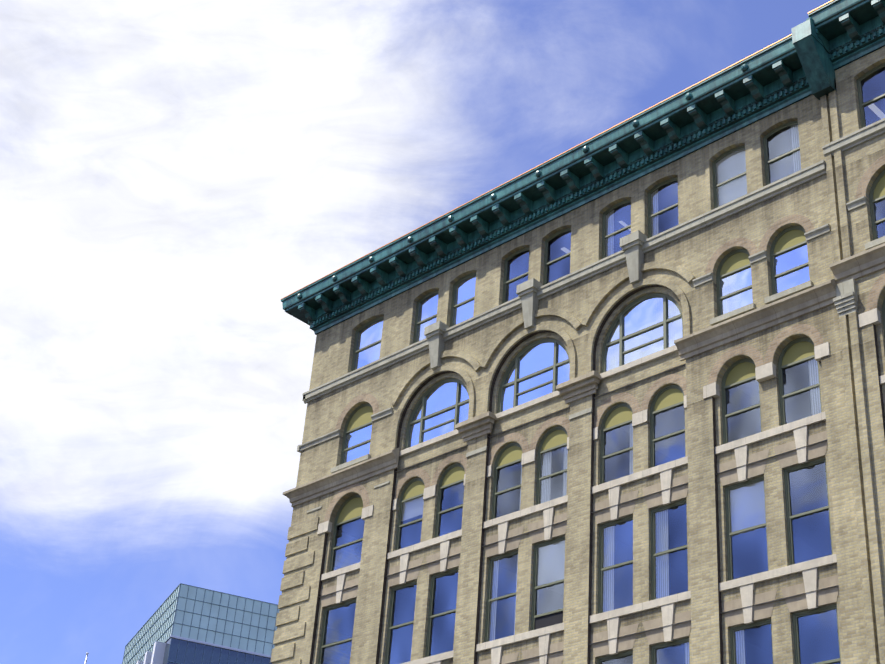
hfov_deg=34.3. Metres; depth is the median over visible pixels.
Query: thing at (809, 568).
building limestone trim
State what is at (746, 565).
building interior
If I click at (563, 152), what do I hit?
roof edge
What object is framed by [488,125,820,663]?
building curtains
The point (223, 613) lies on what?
glass tower crown
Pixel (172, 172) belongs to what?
sky
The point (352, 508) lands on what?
window blinds
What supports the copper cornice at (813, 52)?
attached to the brick walls
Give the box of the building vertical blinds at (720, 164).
[402,150,765,584]
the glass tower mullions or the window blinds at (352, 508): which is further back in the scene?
the glass tower mullions
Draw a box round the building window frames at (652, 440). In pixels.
[318,62,884,663]
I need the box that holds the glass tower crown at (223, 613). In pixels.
[123,584,279,663]
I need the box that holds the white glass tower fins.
[136,635,270,663]
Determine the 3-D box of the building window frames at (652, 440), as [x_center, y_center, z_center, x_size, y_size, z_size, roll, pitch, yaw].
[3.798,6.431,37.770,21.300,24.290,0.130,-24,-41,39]
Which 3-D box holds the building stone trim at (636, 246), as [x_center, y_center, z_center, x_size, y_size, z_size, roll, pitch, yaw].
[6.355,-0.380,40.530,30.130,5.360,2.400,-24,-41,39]
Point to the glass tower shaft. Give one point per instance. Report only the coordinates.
(198, 653)
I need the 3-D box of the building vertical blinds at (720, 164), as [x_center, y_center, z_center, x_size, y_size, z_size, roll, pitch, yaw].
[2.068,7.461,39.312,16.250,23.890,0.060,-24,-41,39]
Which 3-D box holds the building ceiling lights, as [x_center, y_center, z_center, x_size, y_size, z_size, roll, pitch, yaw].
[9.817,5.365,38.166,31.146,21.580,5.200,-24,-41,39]
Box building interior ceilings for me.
[320,67,884,663]
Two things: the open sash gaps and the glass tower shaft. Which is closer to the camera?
the open sash gaps
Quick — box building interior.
[326,119,884,663]
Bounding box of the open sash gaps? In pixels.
[535,611,562,628]
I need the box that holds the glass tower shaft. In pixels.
[163,637,271,663]
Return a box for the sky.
[0,0,830,663]
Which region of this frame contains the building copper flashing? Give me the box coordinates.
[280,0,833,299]
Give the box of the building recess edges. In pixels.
[309,285,884,663]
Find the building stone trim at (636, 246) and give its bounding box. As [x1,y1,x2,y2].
[297,118,884,512]
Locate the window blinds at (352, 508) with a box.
[337,175,884,523]
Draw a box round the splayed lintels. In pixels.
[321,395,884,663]
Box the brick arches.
[324,154,884,521]
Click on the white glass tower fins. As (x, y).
(156, 656)
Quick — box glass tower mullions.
[122,583,277,663]
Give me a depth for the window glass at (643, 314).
40.59 m
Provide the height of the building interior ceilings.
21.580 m
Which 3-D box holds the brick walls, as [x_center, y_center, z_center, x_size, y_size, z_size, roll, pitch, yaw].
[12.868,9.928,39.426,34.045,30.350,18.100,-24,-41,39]
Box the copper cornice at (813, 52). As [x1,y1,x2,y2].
[281,0,884,334]
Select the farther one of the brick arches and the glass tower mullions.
the glass tower mullions
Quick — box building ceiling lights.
[561,104,884,252]
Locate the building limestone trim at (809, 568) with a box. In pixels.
[317,308,884,663]
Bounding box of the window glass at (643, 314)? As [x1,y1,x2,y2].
[321,68,884,663]
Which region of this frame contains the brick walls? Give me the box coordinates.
[270,46,884,663]

